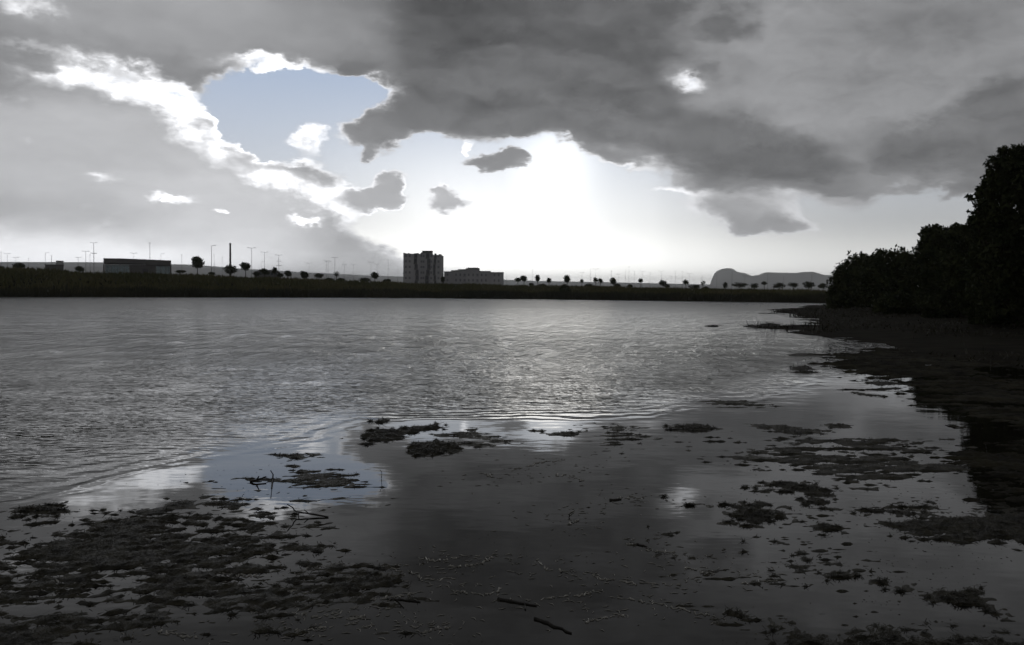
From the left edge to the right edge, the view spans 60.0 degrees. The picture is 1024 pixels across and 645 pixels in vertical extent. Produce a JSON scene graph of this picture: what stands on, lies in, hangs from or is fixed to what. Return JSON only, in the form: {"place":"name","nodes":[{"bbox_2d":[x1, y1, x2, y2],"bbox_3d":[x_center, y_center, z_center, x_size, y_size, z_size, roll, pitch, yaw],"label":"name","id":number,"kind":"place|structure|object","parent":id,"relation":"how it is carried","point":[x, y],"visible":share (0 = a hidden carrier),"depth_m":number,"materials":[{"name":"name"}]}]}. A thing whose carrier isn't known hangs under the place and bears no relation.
{"place":"outdoors","nodes":[
{"label":"outdoors","id":0,"kind":"place"},
{"bbox_2d":[2,266,402,282],"bbox_3d":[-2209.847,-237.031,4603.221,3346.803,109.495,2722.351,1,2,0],"label":"hills","id":1,"kind":"structure","parent":0,"point":[205,271],"depth_m":4302.09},
{"bbox_2d":[0,262,827,290],"bbox_3d":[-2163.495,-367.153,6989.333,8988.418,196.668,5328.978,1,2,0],"label":"hills","id":2,"kind":"structure","parent":0,"point":[554,283],"depth_m":6264.58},
{"bbox_2d":[0,266,828,297],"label":"grass","id":3,"kind":"structure","parent":0,"point":[120,278],"depth_m":171.04,"materials":[{"name":"plant"}]},
{"bbox_2d":[0,297,1023,644],"bbox_3d":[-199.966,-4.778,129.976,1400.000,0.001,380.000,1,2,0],"label":"water","id":4,"kind":"structure","parent":0,"point":[122,403],"depth_m":8.89,"materials":[{"name":"grey liquid"}]},
{"bbox_2d":[0,501,98,520],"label":"weed mat","id":5,"kind":"object","parent":4,"relation":"on","point":[51,508],"visible":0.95,"depth_m":6.69,"materials":[{"name":"black plant"}]},
{"bbox_2d":[0,596,215,644],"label":"weed mat","id":6,"kind":"object","parent":4,"relation":"on","point":[42,635],"visible":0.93,"depth_m":4.42,"materials":[{"name":"black plant"}]},
{"bbox_2d":[133,495,221,515],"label":"weed mat","id":7,"kind":"object","parent":4,"relation":"on","point":[181,504],"visible":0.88,"depth_m":6.81,"materials":[{"name":"black plant"}]},
{"bbox_2d":[0,495,438,639],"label":"weed mat","id":8,"kind":"object","parent":4,"relation":"on","point":[112,544],"visible":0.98,"depth_m":5.35,"materials":[{"name":"black plant"}]},
{"bbox_2d":[195,497,264,512],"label":"weed mat","id":9,"kind":"object","parent":4,"relation":"on","point":[231,505],"visible":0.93,"depth_m":6.94,"materials":[{"name":"black plant"}]},
{"bbox_2d":[250,470,273,488],"bbox_3d":[-2.188,1.343,7.736,0.201,0.134,0.499,0,2,-14],"label":"twig","id":10,"kind":"object","parent":4,"relation":"on","point":[257,479],"visible":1,"depth_m":7.76,"materials":[{"name":"brown wood"}]},
{"bbox_2d":[263,452,324,463],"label":"weed mat","id":11,"kind":"object","parent":4,"relation":"on","point":[296,456],"visible":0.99,"depth_m":8.98,"materials":[{"name":"black plant"}]},
{"bbox_2d":[211,464,398,507],"bbox_3d":[-1.699,1.395,7.844,2.081,0.038,2.214,1,2,0],"label":"weed mat","id":12,"kind":"object","parent":4,"relation":"on","point":[305,477],"visible":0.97,"depth_m":7.82,"materials":[{"name":"black plant"}]},
{"bbox_2d":[287,504,328,517],"bbox_3d":[-1.515,1.398,6.602,0.305,0.106,0.069,1,2,0],"label":"branch","id":13,"kind":"object","parent":4,"relation":"on","point":[298,512],"visible":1,"depth_m":6.61,"materials":[{"name":"brown wood"}]},
{"bbox_2d":[366,417,391,422],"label":"weed mat","id":14,"kind":"object","parent":4,"relation":"on","point":[383,420],"visible":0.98,"depth_m":11.37,"materials":[{"name":"plant"}]},
{"bbox_2d":[341,421,448,445],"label":"weed mat","id":15,"kind":"object","parent":4,"relation":"on","point":[380,434],"visible":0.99,"depth_m":10.43,"materials":[{"name":"black plant"}]},
{"bbox_2d":[387,598,419,607],"bbox_3d":[-0.598,1.517,4.831,0.165,0.010,0.124,2,3,42],"label":"stick","id":16,"kind":"object","parent":4,"relation":"on","point":[397,600],"visible":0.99,"depth_m":4.84,"materials":[{"name":"brown wood"}]},
{"bbox_2d":[405,438,472,456],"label":"weed mat","id":17,"kind":"object","parent":4,"relation":"on","point":[433,447],"visible":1,"depth_m":9.44,"materials":[{"name":"black plant"}]},
{"bbox_2d":[429,427,521,447],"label":"weed mat","id":18,"kind":"object","parent":4,"relation":"on","point":[471,434],"visible":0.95,"depth_m":10.23,"materials":[{"name":"black plant"}]},
{"bbox_2d":[12,454,977,644],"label":"scum","id":19,"kind":"object","parent":4,"relation":"on","point":[418,576],"visible":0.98,"depth_m":5.10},
{"bbox_2d":[8,445,993,636],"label":"weed shreds","id":20,"kind":"object","parent":4,"relation":"on","point":[716,622],"visible":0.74,"depth_m":5.41,"materials":[{"name":"black plant"}]},
{"bbox_2d":[0,429,1014,642],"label":"weed bits","id":21,"kind":"object","parent":4,"relation":"on","point":[642,563],"visible":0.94,"depth_m":5.74,"materials":[{"name":"black plant"}]},
{"bbox_2d":[497,597,536,609],"bbox_3d":[0.028,1.523,4.826,0.092,0.019,0.220,-2,3,-44],"label":"stick","id":22,"kind":"object","parent":4,"relation":"on","point":[507,600],"visible":1,"depth_m":4.82,"materials":[{"name":"brown wood"}]},
{"bbox_2d":[534,617,571,633],"bbox_3d":[0.207,1.536,4.495,0.029,0.019,0.262,-1,3,-42],"label":"stick","id":23,"kind":"object","parent":4,"relation":"on","point":[548,623],"visible":1,"depth_m":4.50,"materials":[{"name":"brown wood"}]},
{"bbox_2d":[527,429,587,436],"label":"weed mat","id":24,"kind":"object","parent":4,"relation":"on","point":[569,433],"visible":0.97,"depth_m":10.54,"materials":[{"name":"plant"}]},
{"bbox_2d":[567,423,662,454],"bbox_3d":[1.264,1.329,10.350,1.493,0.041,2.403,1,2,0],"label":"weed mat","id":25,"kind":"object","parent":4,"relation":"on","point":[617,429],"visible":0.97,"depth_m":10.41,"materials":[{"name":"black plant"}]},
{"bbox_2d":[623,525,725,562],"bbox_3d":[1.059,1.492,5.939,1.056,0.031,1.422,1,2,0],"label":"weed mat","id":26,"kind":"object","parent":4,"relation":"on","point":[658,553],"visible":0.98,"depth_m":5.93,"materials":[{"name":"black plant"}]},
{"bbox_2d":[660,494,713,507],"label":"weed mat","id":27,"kind":"object","parent":4,"relation":"on","point":[685,504],"visible":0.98,"depth_m":7.06,"materials":[{"name":"black plant"}]},
{"bbox_2d":[662,423,722,431],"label":"weed mat","id":28,"kind":"object","parent":4,"relation":"on","point":[694,427],"visible":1,"depth_m":10.99,"materials":[{"name":"plant"}]},
{"bbox_2d":[698,399,777,408],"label":"weed mat","id":29,"kind":"object","parent":4,"relation":"on","point":[741,402],"visible":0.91,"depth_m":13.46,"materials":[{"name":"plant"}]},
{"bbox_2d":[717,499,850,535],"bbox_3d":[2.005,1.467,6.727,1.296,0.065,1.362,1,2,0],"label":"weed mat","id":30,"kind":"object","parent":4,"relation":"on","point":[753,514],"visible":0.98,"depth_m":6.70,"materials":[{"name":"black plant"}]},
{"bbox_2d":[740,480,841,506],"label":"weed mat","id":31,"kind":"object","parent":4,"relation":"on","point":[807,489],"visible":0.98,"depth_m":7.59,"materials":[{"name":"black plant"}]},
{"bbox_2d":[749,424,835,437],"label":"weed mat","id":32,"kind":"object","parent":4,"relation":"on","point":[787,429],"visible":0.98,"depth_m":10.94,"materials":[{"name":"plant"}]},
{"bbox_2d":[785,352,814,356],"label":"weed mat","id":33,"kind":"object","parent":4,"relation":"on","point":[804,354],"visible":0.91,"depth_m":24.19,"materials":[{"name":"plant"}]},
{"bbox_2d":[721,535,880,586],"bbox_3d":[1.768,1.508,5.562,1.508,0.033,1.840,1,2,0],"label":"weed mat","id":34,"kind":"object","parent":4,"relation":"on","point":[799,568],"visible":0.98,"depth_m":5.52,"materials":[{"name":"black plant"}]},
{"bbox_2d":[789,363,828,372],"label":"weed mat","id":35,"kind":"object","parent":4,"relation":"on","point":[803,369],"visible":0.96,"depth_m":19.56,"materials":[{"name":"plant"}]},
{"bbox_2d":[662,430,983,490],"bbox_3d":[3.509,1.385,9.326,3.703,0.054,3.385,1,2,0],"label":"weed mat","id":36,"kind":"object","parent":4,"relation":"on","point":[813,459],"visible":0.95,"depth_m":8.99,"materials":[{"name":"black plant"}]},
{"bbox_2d":[824,422,853,427],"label":"weed mat","id":37,"kind":"object","parent":4,"relation":"on","point":[837,425],"visible":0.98,"depth_m":11.30,"materials":[{"name":"plant"}]},
{"bbox_2d":[676,607,1023,644],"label":"weed mat","id":38,"kind":"object","parent":4,"relation":"on","point":[883,635],"visible":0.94,"depth_m":4.36,"materials":[{"name":"black plant"}]},
{"bbox_2d":[850,391,898,397],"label":"weed mat","id":39,"kind":"object","parent":4,"relation":"on","point":[864,394],"visible":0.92,"depth_m":14.79,"materials":[{"name":"plant"}]},
{"bbox_2d":[802,493,948,517],"bbox_3d":[3.006,1.462,7.098,1.804,0.046,1.174,1,2,0],"label":"weed mat","id":40,"kind":"object","parent":4,"relation":"on","point":[907,513],"visible":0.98,"depth_m":6.95,"materials":[{"name":"black plant"}]},
{"bbox_2d":[854,380,910,391],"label":"weed mat","id":41,"kind":"object","parent":4,"relation":"on","point":[882,383],"visible":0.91,"depth_m":16.65,"materials":[{"name":"plant"}]},
{"bbox_2d":[813,569,1015,621],"bbox_3d":[2.300,1.528,5.117,1.376,0.043,1.275,1,2,0],"label":"weed mat","id":42,"kind":"object","parent":4,"relation":"on","point":[969,596],"visible":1,"depth_m":4.99,"materials":[{"name":"black plant"}]},
{"bbox_2d":[839,376,1023,429],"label":"weed mat","id":43,"kind":"object","parent":4,"relation":"on","point":[979,389],"visible":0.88,"depth_m":14.87,"materials":[{"name":"plant"}]},
{"bbox_2d":[863,504,1023,550],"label":"weed mat","id":44,"kind":"object","parent":4,"relation":"on","point":[966,529],"visible":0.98,"depth_m":6.42,"materials":[{"name":"black plant"}]},
{"bbox_2d":[891,439,1023,513],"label":"weed mat","id":45,"kind":"object","parent":4,"relation":"on","point":[1001,462],"visible":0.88,"depth_m":8.78,"materials":[{"name":"black plant"}]},
{"bbox_2d":[0,274,1023,368],"bbox_3d":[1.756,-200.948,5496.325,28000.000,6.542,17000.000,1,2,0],"label":"ground","id":46,"kind":"structure","parent":0,"point":[948,344],"depth_m":35.02,"materials":[{"name":"brown soil"}]},
{"bbox_2d":[12,262,25,268],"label":"bush","id":47,"kind":"object","parent":46,"relation":"on","point":[19,264],"visible":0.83,"depth_m":231.11,"materials":[{"name":"green plant"}]},
{"bbox_2d":[45,261,63,270],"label":"shed","id":48,"kind":"structure","parent":46,"relation":"on","point":[59,264],"depth_m":250.15,"materials":[{"name":"grey concrete"}]},
{"bbox_2d":[75,266,84,271],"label":"bush","id":49,"kind":"object","parent":46,"relation":"on","point":[79,268],"visible":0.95,"depth_m":239.42,"materials":[{"name":"green plant"}]},
{"bbox_2d":[103,258,171,273],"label":"warehouse","id":50,"kind":"structure","parent":46,"relation":"on","point":[136,265],"depth_m":231.30,"materials":[{"name":"metal"}]},
{"bbox_2d":[105,264,109,273],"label":"window","id":51,"kind":"structure","parent":50,"relation":"in","point":[107,266],"depth_m":228.85,"materials":[{"name":"glass"}]},
{"bbox_2d":[110,264,114,272],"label":"window","id":52,"kind":"structure","parent":50,"relation":"in","point":[112,266],"depth_m":229.30,"materials":[{"name":"glass"}]},
{"bbox_2d":[115,264,119,273],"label":"window","id":53,"kind":"structure","parent":50,"relation":"in","point":[117,269],"depth_m":229.75,"materials":[{"name":"glass"}]},
{"bbox_2d":[124,265,128,272],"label":"window","id":54,"kind":"structure","parent":50,"relation":"in","point":[126,268],"depth_m":230.59,"materials":[{"name":"glass"}]},
{"bbox_2d":[156,265,160,272],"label":"window","id":55,"kind":"structure","parent":50,"relation":"in","point":[158,269],"depth_m":233.59,"materials":[{"name":"glass"}]},
{"bbox_2d":[161,265,164,273],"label":"window","id":56,"kind":"structure","parent":50,"relation":"in","point":[162,266],"depth_m":234.05,"materials":[{"name":"glass"}]},
{"bbox_2d":[165,265,169,273],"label":"window","id":57,"kind":"structure","parent":50,"relation":"in","point":[167,267],"depth_m":234.45,"materials":[{"name":"glass"}]},
{"bbox_2d":[191,256,204,273],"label":"tree","id":58,"kind":"object","parent":46,"relation":"on","point":[197,262],"visible":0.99,"depth_m":234.18,"materials":[{"name":"green plant"}]},
{"bbox_2d":[222,264,237,275],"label":"bush","id":59,"kind":"object","parent":46,"relation":"on","point":[231,269],"visible":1,"depth_m":237.36,"materials":[{"name":"green plant"}]},
{"bbox_2d":[229,243,231,275],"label":"chimney","id":60,"kind":"object","parent":46,"relation":"on","point":[230,255],"visible":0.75,"depth_m":299.13,"materials":[{"name":"grey concrete"}]},
{"bbox_2d":[239,262,250,276],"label":"tree","id":61,"kind":"object","parent":46,"relation":"on","point":[245,266],"visible":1,"depth_m":238.85,"materials":[{"name":"green plant"}]},
{"bbox_2d":[259,268,269,275],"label":"tree","id":62,"kind":"object","parent":46,"relation":"on","point":[264,271],"visible":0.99,"depth_m":261.12,"materials":[{"name":"green plant"}]},
{"bbox_2d":[255,270,279,277],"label":"hall","id":63,"kind":"structure","parent":46,"relation":"on","point":[271,274],"depth_m":299.93,"materials":[{"name":"grey concrete"}]},
{"bbox_2d":[271,267,277,276],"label":"tree","id":64,"kind":"object","parent":46,"relation":"on","point":[274,270],"visible":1,"depth_m":269.31,"materials":[{"name":"green plant"}]},
{"bbox_2d":[284,270,291,276],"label":"tree","id":65,"kind":"object","parent":46,"relation":"on","point":[288,273],"visible":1,"depth_m":254.35,"materials":[{"name":"green plant"}]},
{"bbox_2d":[300,271,308,278],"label":"tree","id":66,"kind":"object","parent":46,"relation":"on","point":[303,274],"visible":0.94,"depth_m":254.12,"materials":[{"name":"green plant"}]},
{"bbox_2d":[314,273,323,278],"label":"tree","id":67,"kind":"object","parent":46,"relation":"on","point":[319,275],"visible":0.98,"depth_m":257.23,"materials":[{"name":"green plant"}]},
{"bbox_2d":[359,277,370,280],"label":"bush","id":68,"kind":"object","parent":46,"relation":"on","point":[364,279],"visible":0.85,"depth_m":231.44,"materials":[{"name":"green plant"}]},
{"bbox_2d":[370,272,378,278],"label":"tree","id":69,"kind":"object","parent":46,"relation":"on","point":[374,275],"visible":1,"depth_m":261.06,"materials":[{"name":"green plant"}]},
{"bbox_2d":[403,251,443,283],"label":"apartment tower","id":70,"kind":"structure","parent":46,"relation":"on","point":[426,267],"depth_m":469.21,"materials":[{"name":"grey concrete"}]},
{"bbox_2d":[0,282,874,302],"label":"reeds","id":71,"kind":"object","parent":46,"relation":"on","point":[352,292],"visible":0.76,"depth_m":163.49,"materials":[{"name":"plant"}]},
{"bbox_2d":[443,268,503,285],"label":"apartment block","id":72,"kind":"structure","parent":46,"relation":"on","point":[469,275],"depth_m":479.93,"materials":[{"name":"grey concrete"}]},
{"bbox_2d":[520,276,527,281],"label":"tree","id":73,"kind":"object","parent":46,"relation":"on","point":[523,278],"visible":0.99,"depth_m":299.32,"materials":[{"name":"green plant"}]},
{"bbox_2d":[559,284,570,292],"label":"bush","id":74,"kind":"object","parent":46,"relation":"on","point":[564,287],"visible":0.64,"depth_m":180.33,"materials":[{"name":"green plant"}]},
{"bbox_2d":[563,275,570,284],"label":"tree","id":75,"kind":"object","parent":46,"relation":"on","point":[566,278],"visible":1,"depth_m":259.40,"materials":[{"name":"green plant"}]},
{"bbox_2d":[610,277,616,284],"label":"tree","id":76,"kind":"object","parent":46,"relation":"on","point":[613,281],"visible":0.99,"depth_m":299.42,"materials":[{"name":"green plant"}]},
{"bbox_2d":[688,284,699,288],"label":"bush","id":77,"kind":"object","parent":46,"relation":"on","point":[694,286],"visible":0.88,"depth_m":249.25,"materials":[{"name":"green plant"}]},
{"bbox_2d":[732,282,748,287],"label":"bush","id":78,"kind":"object","parent":46,"relation":"on","point":[742,285],"visible":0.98,"depth_m":274.76,"materials":[{"name":"green plant"}]},
{"bbox_2d":[749,283,758,288],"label":"bush","id":79,"kind":"object","parent":46,"relation":"on","point":[754,285],"visible":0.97,"depth_m":269.50,"materials":[{"name":"green plant"}]},
{"bbox_2d":[743,321,783,327],"bbox_3d":[12.904,0.077,45.478,2.661,0.291,7.393,1,2,21],"label":"debris pile","id":80,"kind":"object","parent":46,"relation":"on","point":[764,324],"visible":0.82,"depth_m":44.46,"materials":[{"name":"brown plant"}]},
{"bbox_2d":[771,282,785,288],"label":"bush","id":81,"kind":"object","parent":46,"relation":"on","point":[778,285],"visible":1,"depth_m":274.18,"materials":[{"name":"green plant"}]},
{"bbox_2d":[786,282,798,288],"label":"bush","id":82,"kind":"object","parent":46,"relation":"on","point":[793,285],"visible":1,"depth_m":274.43,"materials":[{"name":"green plant"}]},
{"bbox_2d":[802,281,815,287],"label":"bush","id":83,"kind":"object","parent":46,"relation":"on","point":[806,284],"visible":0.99,"depth_m":269.47,"materials":[{"name":"green plant"}]},
{"bbox_2d":[818,283,828,288],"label":"bush","id":84,"kind":"object","parent":46,"relation":"on","point":[823,285],"visible":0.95,"depth_m":259.00,"materials":[{"name":"green plant"}]},
{"bbox_2d":[823,250,887,308],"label":"shrub","id":85,"kind":"object","parent":46,"relation":"on","point":[840,288],"visible":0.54,"depth_m":85.34,"materials":[{"name":"green plant"}]},
{"bbox_2d":[743,307,1023,366],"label":"weeds","id":86,"kind":"object","parent":46,"relation":"on","point":[867,314],"visible":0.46,"depth_m":41.68,"materials":[{"name":"plant"}]},
{"bbox_2d":[848,244,924,307],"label":"shrub","id":87,"kind":"object","parent":46,"relation":"on","point":[879,278],"visible":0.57,"depth_m":72.06,"materials":[{"name":"green plant"}]},
{"bbox_2d":[797,347,1023,379],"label":"weed mat","id":88,"kind":"object","parent":46,"relation":"on","point":[874,362],"visible":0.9,"depth_m":21.09,"materials":[{"name":"plant"}]},
{"bbox_2d":[903,222,959,305],"bbox_3d":[29.210,-3.518,59.944,5.029,6.529,4.185,1,2,0],"label":"tree","id":89,"kind":"object","parent":46,"relation":"on","point":[929,249],"visible":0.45,"depth_m":59.42,"materials":[{"name":"green plant"}]},
{"bbox_2d":[934,221,980,317],"bbox_3d":[26.569,-3.022,50.951,4.389,6.222,3.962,1,2,0],"label":"tree","id":90,"kind":"object","parent":46,"relation":"on","point":[952,281],"visible":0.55,"depth_m":50.50,"materials":[{"name":"green plant"}]},
{"bbox_2d":[960,143,1023,325],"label":"tree","id":91,"kind":"object","parent":46,"relation":"on","point":[994,223],"visible":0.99,"depth_m":37.42,"materials":[{"name":"green plant"}]},
{"bbox_2d":[0,0,1023,283],"label":"sky","id":92,"kind":"structure","parent":0,"point":[557,139],"materials":[{"name":"grey"}]},
{"bbox_2d":[710,268,833,287],"bbox_3d":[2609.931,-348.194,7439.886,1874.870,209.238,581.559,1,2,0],"label":"mountain","id":93,"kind":"structure","parent":0,"point":[729,276],"depth_m":7435.78,"materials":[{"name":"grey stone"}]}
]}

